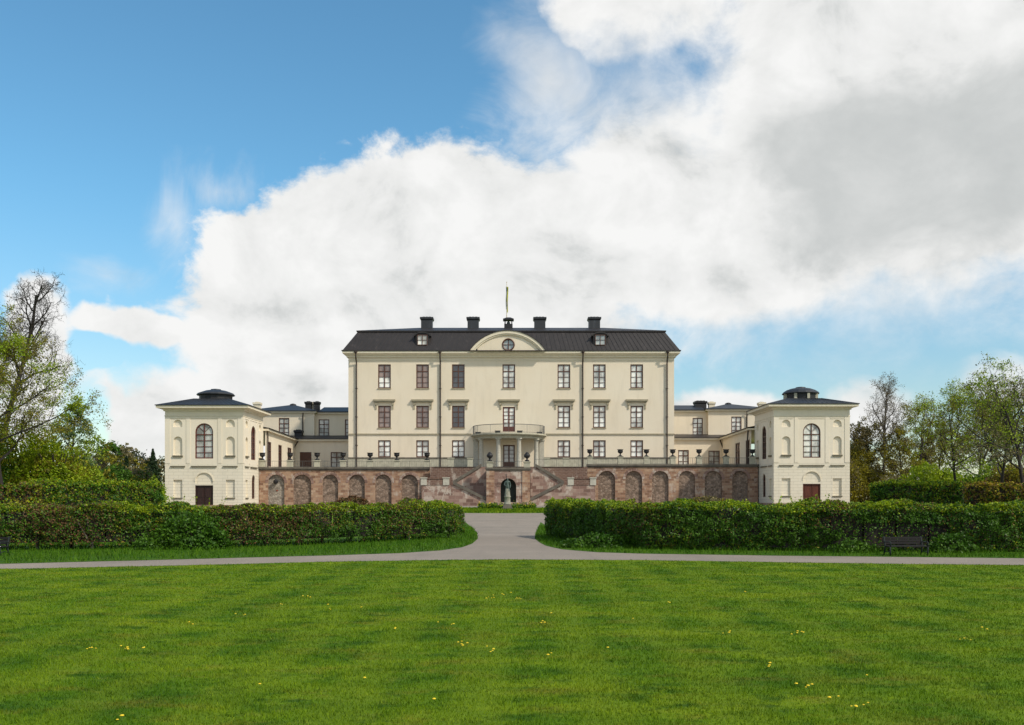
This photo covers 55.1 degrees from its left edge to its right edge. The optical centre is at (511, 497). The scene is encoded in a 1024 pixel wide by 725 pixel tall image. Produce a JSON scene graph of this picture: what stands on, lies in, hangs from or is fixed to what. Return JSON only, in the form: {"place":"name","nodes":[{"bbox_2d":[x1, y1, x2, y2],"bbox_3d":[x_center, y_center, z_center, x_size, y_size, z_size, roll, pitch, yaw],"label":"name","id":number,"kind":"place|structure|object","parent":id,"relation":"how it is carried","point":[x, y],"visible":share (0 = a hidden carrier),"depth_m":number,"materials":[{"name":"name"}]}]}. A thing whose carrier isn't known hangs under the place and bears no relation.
{"place":"outdoors","nodes":[
{"label":"outdoors","id":0,"kind":"place"},
{"bbox_2d":[252,401,347,466],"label":"palace wing","id":1,"kind":"structure","parent":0,"point":[306,432],"depth_m":147.29,"materials":[{"name":"beige paint"}]},
{"bbox_2d":[269,442,270,466],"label":"window","id":2,"kind":"structure","parent":1,"relation":"in","point":[269,442],"depth_m":127.75,"materials":[{"name":"brown paint"}]},
{"bbox_2d":[278,445,281,466],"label":"window","id":3,"kind":"structure","parent":1,"relation":"in","point":[279,446],"depth_m":134.34,"materials":[{"name":"brown paint"}]},
{"bbox_2d":[279,418,288,434],"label":"window","id":4,"kind":"structure","parent":1,"relation":"in","point":[283,422],"depth_m":151.15,"materials":[{"name":"grey glass"}]},
{"bbox_2d":[319,419,328,434],"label":"window","id":5,"kind":"structure","parent":1,"relation":"in","point":[323,423],"depth_m":152.07,"materials":[{"name":"grey glass"}]},
{"bbox_2d":[331,452,341,466],"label":"window","id":6,"kind":"structure","parent":1,"relation":"in","point":[335,456],"depth_m":146.89,"materials":[{"name":"grey glass"}]},
{"bbox_2d":[345,419,347,434],"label":"window","id":7,"kind":"structure","parent":1,"relation":"in","point":[346,420],"depth_m":152.02,"materials":[{"name":"grey glass"}]},
{"bbox_2d":[341,317,680,466],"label":"palace","id":8,"kind":"structure","parent":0,"point":[441,396],"depth_m":138.00,"materials":[{"name":"beige paint"}]},
{"bbox_2d":[377,364,390,388],"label":"window","id":9,"kind":"structure","parent":8,"relation":"in","point":[384,370],"depth_m":138.20,"materials":[{"name":"white glass"}]},
{"bbox_2d":[373,399,394,427],"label":"window","id":10,"kind":"structure","parent":8,"relation":"in","point":[384,412],"depth_m":138.16,"materials":[{"name":"glass"}]},
{"bbox_2d":[378,440,390,456],"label":"window","id":11,"kind":"structure","parent":8,"relation":"in","point":[384,446],"depth_m":138.20,"materials":[{"name":"white glass"}]},
{"bbox_2d":[416,364,428,388],"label":"window","id":12,"kind":"structure","parent":8,"relation":"in","point":[422,370],"depth_m":138.20,"materials":[{"name":"glass"}]},
{"bbox_2d":[411,399,433,427],"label":"window","id":13,"kind":"structure","parent":8,"relation":"in","point":[422,412],"depth_m":138.13,"materials":[{"name":"glass"}]},
{"bbox_2d":[416,440,428,456],"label":"window","id":14,"kind":"structure","parent":8,"relation":"in","point":[422,446],"depth_m":138.20,"materials":[{"name":"white glass"}]},
{"bbox_2d":[417,335,427,344],"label":"dormer window","id":15,"kind":"structure","parent":8,"relation":"in","point":[421,339],"depth_m":137.76,"materials":[{"name":"white glass"}]},
{"bbox_2d":[451,364,464,388],"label":"window","id":16,"kind":"structure","parent":8,"relation":"in","point":[458,370],"depth_m":138.20,"materials":[{"name":"glass"}]},
{"bbox_2d":[447,399,468,427],"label":"window","id":17,"kind":"structure","parent":8,"relation":"in","point":[458,412],"depth_m":138.16,"materials":[{"name":"grey glass"}]},
{"bbox_2d":[452,440,464,456],"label":"window","id":18,"kind":"structure","parent":8,"relation":"in","point":[458,446],"depth_m":138.20,"materials":[{"name":"glass"}]},
{"bbox_2d":[506,282,507,316],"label":"flagpole","id":19,"kind":"object","parent":8,"relation":"on","point":[506,299],"visible":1,"depth_m":145.04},
{"bbox_2d":[502,338,514,349],"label":"round window","id":20,"kind":"structure","parent":8,"relation":"in","point":[508,344],"depth_m":137.22,"materials":[{"name":"grey glass"}]},
{"bbox_2d":[502,364,515,388],"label":"window","id":21,"kind":"structure","parent":8,"relation":"in","point":[508,370],"depth_m":138.20,"materials":[{"name":"glass"}]},
{"bbox_2d":[498,399,519,430],"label":"balcony door","id":22,"kind":"structure","parent":8,"relation":"in","point":[508,412],"depth_m":138.09,"materials":[{"name":"red paint"}]},
{"bbox_2d":[503,445,514,466],"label":"hall door","id":23,"kind":"structure","parent":8,"relation":"in","point":[508,450],"depth_m":138.13,"materials":[{"name":"brown paint"}]},
{"bbox_2d":[557,364,570,388],"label":"window","id":24,"kind":"structure","parent":8,"relation":"in","point":[563,369],"depth_m":138.20,"materials":[{"name":"grey glass"}]},
{"bbox_2d":[553,399,574,427],"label":"window","id":25,"kind":"structure","parent":8,"relation":"in","point":[563,411],"depth_m":138.13,"materials":[{"name":"white glass"}]},
{"bbox_2d":[558,440,569,456],"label":"window","id":26,"kind":"structure","parent":8,"relation":"in","point":[563,445],"depth_m":138.20,"materials":[{"name":"glass"}]},
{"bbox_2d":[592,364,605,388],"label":"window","id":27,"kind":"structure","parent":8,"relation":"in","point":[599,370],"depth_m":138.20,"materials":[{"name":"grey glass"}]},
{"bbox_2d":[588,399,610,427],"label":"window","id":28,"kind":"structure","parent":8,"relation":"in","point":[599,412],"depth_m":138.13,"materials":[{"name":"white glass"}]},
{"bbox_2d":[593,440,605,456],"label":"window","id":29,"kind":"structure","parent":8,"relation":"in","point":[599,446],"depth_m":138.20,"materials":[{"name":"white glass"}]},
{"bbox_2d":[595,335,604,344],"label":"dormer window","id":30,"kind":"structure","parent":8,"relation":"in","point":[599,339],"depth_m":137.76,"materials":[{"name":"glass"}]},
{"bbox_2d":[630,440,642,456],"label":"window","id":31,"kind":"structure","parent":8,"relation":"in","point":[636,446],"depth_m":138.20,"materials":[{"name":"white glass"}]},
{"bbox_2d":[630,364,643,388],"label":"window","id":32,"kind":"structure","parent":8,"relation":"in","point":[636,370],"depth_m":138.20,"materials":[{"name":"grey glass"}]},
{"bbox_2d":[626,399,647,427],"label":"window","id":33,"kind":"structure","parent":8,"relation":"in","point":[636,412],"depth_m":138.16,"materials":[{"name":"white glass"}]},
{"bbox_2d":[0,502,1023,724],"bbox_3d":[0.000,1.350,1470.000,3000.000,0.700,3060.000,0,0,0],"label":"ground","id":34,"kind":"structure","parent":0,"point":[480,653],"depth_m":11.21,"materials":[{"name":"green plant"}]},
{"bbox_2d":[84,434,126,472],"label":"tree","id":35,"kind":"object","parent":34,"relation":"on","point":[107,451],"visible":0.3,"depth_m":149.86,"materials":[{"name":"green plant"}]},
{"bbox_2d":[90,440,123,469],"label":"tree","id":36,"kind":"object","parent":34,"relation":"on","point":[115,448],"visible":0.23,"depth_m":164.60,"materials":[{"name":"green plant"}]},
{"bbox_2d":[90,447,127,469],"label":"bare tree","id":37,"kind":"object","parent":34,"relation":"on","point":[103,464],"visible":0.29,"depth_m":139.50,"materials":[{"name":"grey plant"}]},
{"bbox_2d":[100,462,146,482],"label":"dense tree","id":38,"kind":"object","parent":34,"relation":"on","point":[109,472],"visible":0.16,"depth_m":118.57,"materials":[{"name":"green plant"}]},
{"bbox_2d":[124,455,128,467],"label":"spruce tree","id":39,"kind":"object","parent":34,"relation":"on","point":[126,460],"visible":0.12,"depth_m":154.80,"materials":[{"name":"green plant"}]},
{"bbox_2d":[115,442,148,472],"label":"tree","id":40,"kind":"object","parent":34,"relation":"on","point":[130,455],"visible":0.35,"depth_m":159.75,"materials":[{"name":"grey plant"}]},
{"bbox_2d":[110,465,164,501],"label":"dense tree","id":41,"kind":"object","parent":34,"relation":"on","point":[148,475],"visible":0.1,"depth_m":124.93,"materials":[{"name":"green plant"}]},
{"bbox_2d":[132,449,164,483],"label":"tree","id":42,"kind":"object","parent":34,"relation":"on","point":[138,455],"visible":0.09,"depth_m":175.14,"materials":[{"name":"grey plant"}]},
{"bbox_2d":[143,455,164,485],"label":"tree","id":43,"kind":"object","parent":34,"relation":"on","point":[161,466],"visible":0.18,"depth_m":164.96,"materials":[{"name":"green plant"}]},
{"bbox_2d":[147,449,164,502],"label":"spruce tree","id":44,"kind":"object","parent":34,"relation":"on","point":[153,466],"visible":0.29,"depth_m":149.73,"materials":[{"name":"green plant"}]},
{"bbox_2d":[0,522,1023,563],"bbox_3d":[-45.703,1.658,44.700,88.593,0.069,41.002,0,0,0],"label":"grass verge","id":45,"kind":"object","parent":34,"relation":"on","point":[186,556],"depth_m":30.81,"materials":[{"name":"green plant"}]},
{"bbox_2d":[0,536,10,554],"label":"park bench","id":46,"kind":"object","parent":45,"relation":"on","point":[7,542],"visible":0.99,"depth_m":28.76,"materials":[{"name":"brown wood"}]},
{"bbox_2d":[0,481,46,512],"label":"tall hedge","id":47,"kind":"object","parent":45,"relation":"on","point":[23,493],"visible":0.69,"depth_m":61.59,"materials":[{"name":"green plant"}]},
{"bbox_2d":[129,536,159,549],"bbox_3d":[-11.895,1.496,31.880,0.888,0.477,0.844,0,0,41],"label":"shrub","id":48,"kind":"object","parent":45,"relation":"on","point":[141,543],"visible":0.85,"depth_m":31.76,"materials":[{"name":"green plant"}]},
{"bbox_2d":[142,509,233,549],"bbox_3d":[-10.681,1.058,32.288,3.019,1.376,1.257,0,0,0],"label":"laurel shrub","id":49,"kind":"object","parent":45,"relation":"on","point":[169,532],"visible":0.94,"depth_m":32.07,"materials":[{"name":"green plant"}]},
{"bbox_2d":[0,495,466,548],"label":"clipped hedge","id":50,"kind":"object","parent":45,"relation":"on","point":[91,523],"visible":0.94,"depth_m":33.73,"materials":[{"name":"green plant"}]},
{"bbox_2d":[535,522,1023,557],"bbox_3d":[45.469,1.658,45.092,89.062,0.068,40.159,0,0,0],"label":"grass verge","id":51,"kind":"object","parent":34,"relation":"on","point":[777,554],"depth_m":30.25,"materials":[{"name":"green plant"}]},
{"bbox_2d":[555,531,636,548],"bbox_3d":[2.940,1.428,32.999,3.029,0.620,0.955,0,0,0],"label":"shrub","id":52,"kind":"object","parent":51,"relation":"on","point":[601,539],"visible":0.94,"depth_m":32.87,"materials":[{"name":"green plant"}]},
{"bbox_2d":[543,494,1023,551],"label":"clipped hedge","id":53,"kind":"object","parent":51,"relation":"on","point":[801,523],"visible":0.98,"depth_m":31.22,"materials":[{"name":"green plant"}]},
{"bbox_2d":[827,537,876,552],"bbox_3d":[10.462,1.473,30.182,1.542,0.520,0.718,0,0,0],"label":"shrub","id":54,"kind":"object","parent":51,"relation":"on","point":[856,545],"visible":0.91,"depth_m":30.08,"materials":[{"name":"green plant"}]},
{"bbox_2d":[882,536,929,555],"bbox_3d":[11.561,1.418,28.817,1.200,0.555,0.538,0,0,-2],"label":"park bench","id":55,"kind":"object","parent":51,"relation":"on","point":[886,540],"visible":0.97,"depth_m":28.99,"materials":[{"name":"brown wood"}]},
{"bbox_2d":[922,531,983,552],"bbox_3d":[13.585,1.381,30.231,1.904,0.705,0.765,0,0,0],"label":"shrub","id":56,"kind":"object","parent":51,"relation":"on","point":[956,543],"visible":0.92,"depth_m":30.10,"materials":[{"name":"green plant"}]},
{"bbox_2d":[746,387,859,505],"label":"garden pavilion","id":57,"kind":"structure","parent":34,"relation":"on","point":[802,441],"depth_m":118.00,"materials":[{"name":"beige paint"}]},
{"bbox_2d":[763,474,764,496],"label":"window","id":58,"kind":"structure","parent":57,"relation":"in","point":[764,474],"depth_m":123.15,"materials":[{"name":"brown paint"}]},
{"bbox_2d":[763,426,765,458],"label":"window","id":59,"kind":"structure","parent":57,"relation":"in","point":[764,429],"depth_m":123.15,"materials":[{"name":"brown paint"}]},
{"bbox_2d":[803,423,819,457],"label":"window","id":60,"kind":"structure","parent":57,"relation":"in","point":[811,432],"depth_m":118.23,"materials":[{"name":"white glass"}]},
{"bbox_2d":[803,484,819,499],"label":"door","id":61,"kind":"structure","parent":57,"relation":"in","point":[809,490],"depth_m":118.18,"materials":[{"name":"brown wood"}]},
{"bbox_2d":[850,440,880,497],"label":"leafy tree","id":62,"kind":"object","parent":34,"relation":"on","point":[859,455],"visible":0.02,"depth_m":134.57,"materials":[{"name":"green plant"}]},
{"bbox_2d":[850,457,884,502],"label":"thicket","id":63,"kind":"object","parent":34,"relation":"on","point":[860,493],"visible":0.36,"depth_m":122.23,"materials":[{"name":"green plant"}]},
{"bbox_2d":[850,416,899,498],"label":"leafy tree","id":64,"kind":"object","parent":34,"relation":"on","point":[861,440],"visible":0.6,"depth_m":127.15,"materials":[{"name":"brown plant"}]},
{"bbox_2d":[859,372,907,470],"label":"bare tree","id":65,"kind":"object","parent":34,"relation":"on","point":[883,423],"visible":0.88,"depth_m":125.76,"materials":[{"name":"brown plant"}]},
{"bbox_2d":[878,474,907,481],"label":"thicket","id":66,"kind":"object","parent":34,"relation":"on","point":[895,477],"visible":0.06,"depth_m":117.59,"materials":[{"name":"green plant"}]},
{"bbox_2d":[877,423,928,480],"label":"leafy tree","id":67,"kind":"object","parent":34,"relation":"on","point":[892,465],"visible":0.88,"depth_m":121.14,"materials":[{"name":"green plant"}]},
{"bbox_2d":[888,391,950,472],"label":"leafy tree","id":68,"kind":"object","parent":34,"relation":"on","point":[910,417],"visible":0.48,"depth_m":125.35,"materials":[{"name":"green plant"}]},
{"bbox_2d":[893,418,981,479],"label":"leafy tree","id":69,"kind":"object","parent":34,"relation":"on","point":[924,453],"visible":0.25,"depth_m":126.27,"materials":[{"name":"green plant"}]},
{"bbox_2d":[922,393,1023,475],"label":"leafy tree","id":70,"kind":"object","parent":34,"relation":"on","point":[957,461],"visible":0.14,"depth_m":112.03,"materials":[{"name":"green plant"}]},
{"bbox_2d":[957,401,1023,474],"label":"leafy tree","id":71,"kind":"object","parent":34,"relation":"on","point":[992,454],"visible":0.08,"depth_m":119.36,"materials":[{"name":"green plant"}]},
{"bbox_2d":[0,506,1023,568],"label":"gravel path","id":72,"kind":"structure","parent":0,"point":[506,535],"depth_m":28.26,"materials":[{"name":"grey gravel"}]},
{"bbox_2d":[154,389,271,505],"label":"garden pavilion","id":73,"kind":"structure","parent":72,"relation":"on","point":[213,444],"depth_m":115.00,"materials":[{"name":"beige paint"}]},
{"bbox_2d":[195,423,212,458],"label":"window","id":74,"kind":"structure","parent":73,"relation":"in","point":[204,432],"depth_m":115.21,"materials":[{"name":"glass"}]},
{"bbox_2d":[195,485,212,504],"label":"door","id":75,"kind":"structure","parent":73,"relation":"in","point":[204,492],"depth_m":115.16,"materials":[{"name":"brown wood"}]},
{"bbox_2d":[251,427,254,459],"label":"window","id":76,"kind":"structure","parent":73,"relation":"in","point":[252,431],"depth_m":119.57,"materials":[{"name":"red paint"}]},
{"bbox_2d":[252,476,253,498],"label":"window","id":77,"kind":"structure","parent":73,"relation":"in","point":[252,476],"depth_m":119.79,"materials":[{"name":"brown paint"}]},
{"bbox_2d":[258,460,430,505],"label":"terrace wall","id":78,"kind":"structure","parent":72,"relation":"on","point":[289,484],"depth_m":122.00,"materials":[{"name":"red stone"}]},
{"bbox_2d":[272,461,416,466],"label":"terrace railing","id":79,"kind":"object","parent":78,"relation":"on","point":[352,463],"visible":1,"depth_m":122.24,"materials":[{"name":"grey metal"}]},
{"bbox_2d":[334,495,368,505],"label":"brown shrub","id":80,"kind":"object","parent":72,"relation":"on","point":[360,500],"visible":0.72,"depth_m":118.64,"materials":[{"name":"brown plant"}]},
{"bbox_2d":[420,458,596,505],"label":"garden staircase","id":81,"kind":"structure","parent":72,"relation":"on","point":[471,485],"depth_m":117.60,"materials":[{"name":"red stone"}]},
{"bbox_2d":[429,459,481,466],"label":"terrace railing","id":82,"kind":"object","parent":81,"relation":"on","point":[447,462],"visible":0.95,"depth_m":121.19,"materials":[{"name":"grey stone"}]},
{"bbox_2d":[487,452,492,460],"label":"stone urn","id":83,"kind":"object","parent":81,"relation":"on","point":[489,455],"visible":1,"depth_m":117.19,"materials":[{"name":"black stone"}]},
{"bbox_2d":[524,452,529,460],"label":"stone urn","id":84,"kind":"object","parent":81,"relation":"on","point":[526,455],"visible":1,"depth_m":117.19,"materials":[{"name":"black stone"}]},
{"bbox_2d":[586,457,758,502],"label":"terrace wall","id":85,"kind":"structure","parent":72,"relation":"on","point":[646,481],"depth_m":125.00,"materials":[{"name":"red stone"}]},
{"bbox_2d":[593,458,756,463],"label":"terrace railing","id":86,"kind":"object","parent":85,"relation":"on","point":[669,463],"visible":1,"depth_m":125.24,"materials":[{"name":"grey metal"}]},
{"bbox_2d":[692,495,736,503],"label":"green shrub","id":87,"kind":"object","parent":72,"relation":"on","point":[706,499],"visible":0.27,"depth_m":111.65,"materials":[{"name":"green plant"}]},
{"bbox_2d":[0,0,1023,494],"label":"sky","id":88,"kind":"structure","parent":0,"point":[826,197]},
{"bbox_2d":[674,400,765,462],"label":"palace wing","id":89,"kind":"structure","parent":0,"point":[712,431],"depth_m":150.60,"materials":[{"name":"beige paint"}]},
{"bbox_2d":[678,450,688,462],"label":"window","id":90,"kind":"structure","parent":89,"relation":"in","point":[682,454],"depth_m":148.70,"materials":[{"name":"grey glass"}]},
{"bbox_2d":[693,418,702,433],"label":"window","id":91,"kind":"structure","parent":89,"relation":"in","point":[697,422],"depth_m":152.07,"materials":[{"name":"white glass"}]},
{"bbox_2d":[708,451,719,462],"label":"window","id":92,"kind":"structure","parent":89,"relation":"in","point":[714,455],"depth_m":148.70,"materials":[{"name":"glass"}]},
{"bbox_2d":[731,417,740,432],"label":"window","id":93,"kind":"structure","parent":89,"relation":"in","point":[735,421],"depth_m":151.15,"materials":[{"name":"grey glass"}]},
{"bbox_2d":[736,442,739,462],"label":"window","id":94,"kind":"structure","parent":89,"relation":"in","point":[737,444],"depth_m":136.72,"materials":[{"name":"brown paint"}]},
{"bbox_2d":[746,439,749,462],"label":"window","id":95,"kind":"structure","parent":89,"relation":"in","point":[749,439],"depth_m":129.25,"materials":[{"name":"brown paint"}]},
{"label":"side lawn","id":96,"kind":"structure","parent":0,"visible":0},
{"bbox_2d":[0,432,20,484],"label":"dense tree","id":97,"kind":"object","parent":96,"relation":"on","point":[5,459],"visible":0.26,"depth_m":80.58,"materials":[{"name":"green plant"}]},
{"bbox_2d":[0,419,51,483],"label":"dense tree","id":98,"kind":"object","parent":96,"relation":"on","point":[14,451],"visible":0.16,"depth_m":82.93,"materials":[{"name":"green plant"}]},
{"bbox_2d":[0,270,80,437],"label":"budding tree","id":99,"kind":"object","parent":96,"relation":"on","point":[31,325],"visible":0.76,"depth_m":97.09,"materials":[{"name":"green plant"}]},
{"bbox_2d":[0,369,84,446],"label":"maple tree","id":100,"kind":"object","parent":96,"relation":"on","point":[15,404],"visible":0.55,"depth_m":81.64,"materials":[{"name":"green plant"}]},
{"bbox_2d":[4,424,94,503],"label":"dense tree","id":101,"kind":"object","parent":96,"relation":"on","point":[66,468],"visible":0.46,"depth_m":80.97,"materials":[{"name":"green plant"}]},
{"bbox_2d":[0,300,111,484],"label":"maple tree","id":102,"kind":"object","parent":96,"relation":"on","point":[7,350],"visible":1,"depth_m":76.92,"materials":[{"name":"green plant"}]},
{"bbox_2d":[35,395,105,466],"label":"young tree","id":103,"kind":"object","parent":96,"relation":"on","point":[73,407],"visible":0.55,"depth_m":88.19,"materials":[{"name":"green plant"}]},
{"bbox_2d":[77,448,104,480],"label":"dense tree","id":104,"kind":"object","parent":96,"relation":"on","point":[98,474],"visible":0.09,"depth_m":91.67,"materials":[{"name":"green plant"}]},
{"bbox_2d":[26,477,163,512],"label":"tall hedge","id":105,"kind":"object","parent":96,"relation":"on","point":[66,492],"visible":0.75,"depth_m":77.49,"materials":[{"name":"green plant"}]},
{"bbox_2d":[142,473,170,503],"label":"bright bush","id":106,"kind":"object","parent":96,"relation":"on","point":[163,491],"visible":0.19,"depth_m":95.14,"materials":[{"name":"green plant"}]},
{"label":"grass roundel","id":107,"kind":"structure","parent":0,"visible":0},
{"bbox_2d":[384,507,547,512],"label":"roundel grass","id":108,"kind":"structure","parent":107,"relation":"on","point":[497,510],"depth_m":91.56,"materials":[{"name":"green plant"}]},
{"bbox_2d":[477,501,536,508],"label":"flower bed","id":109,"kind":"object","parent":107,"relation":"on","point":[514,505],"visible":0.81,"depth_m":100.27,"materials":[{"name":"green plant"}]},
{"bbox_2d":[503,478,512,508],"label":"garden statue","id":110,"kind":"object","parent":107,"relation":"on","point":[507,503],"visible":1,"depth_m":98.40,"materials":[{"name":"stone"}]},
{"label":"side lawn","id":111,"kind":"structure","parent":0,"visible":0},
{"bbox_2d":[868,479,973,508],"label":"tall hedge","id":112,"kind":"object","parent":111,"relation":"on","point":[937,491],"visible":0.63,"depth_m":77.98,"materials":[{"name":"green plant"}]},
{"bbox_2d":[896,459,962,481],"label":"thicket","id":113,"kind":"object","parent":111,"relation":"on","point":[938,474],"visible":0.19,"depth_m":97.10,"materials":[{"name":"green plant"}]},
{"bbox_2d":[899,378,1009,481],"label":"leafy tree","id":114,"kind":"object","parent":111,"relation":"on","point":[954,396],"visible":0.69,"depth_m":91.35,"materials":[{"name":"green plant"}]},
{"bbox_2d":[948,468,973,479],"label":"thicket","id":115,"kind":"object","parent":111,"relation":"on","point":[965,473],"depth_m":104.25,"materials":[{"name":"green plant"}]},
{"bbox_2d":[923,351,1023,484],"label":"leafy tree","id":116,"kind":"object","parent":111,"relation":"on","point":[1013,392],"visible":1,"depth_m":75.39,"materials":[{"name":"green plant"}]},
{"bbox_2d":[934,368,1023,482],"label":"leafy tree","id":117,"kind":"object","parent":111,"relation":"on","point":[1004,463],"visible":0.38,"depth_m":85.62,"materials":[{"name":"green plant"}]},
{"bbox_2d":[962,459,1020,484],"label":"thicket","id":118,"kind":"object","parent":111,"relation":"on","point":[976,478],"visible":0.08,"depth_m":97.50,"materials":[{"name":"green plant"}]},
{"bbox_2d":[962,480,1023,505],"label":"tall hedge","id":119,"kind":"object","parent":111,"relation":"on","point":[982,492],"visible":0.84,"depth_m":71.39,"materials":[{"name":"green plant"}]},
{"bbox_2d":[985,461,1023,499],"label":"thicket","id":120,"kind":"object","parent":111,"relation":"on","point":[1011,476],"visible":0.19,"depth_m":91.70,"materials":[{"name":"green plant"}]},
{"bbox_2d":[994,391,1023,463],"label":"leafy tree","id":121,"kind":"object","parent":111,"relation":"on","point":[1018,434],"visible":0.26,"depth_m":83.07,"materials":[{"name":"green plant"}]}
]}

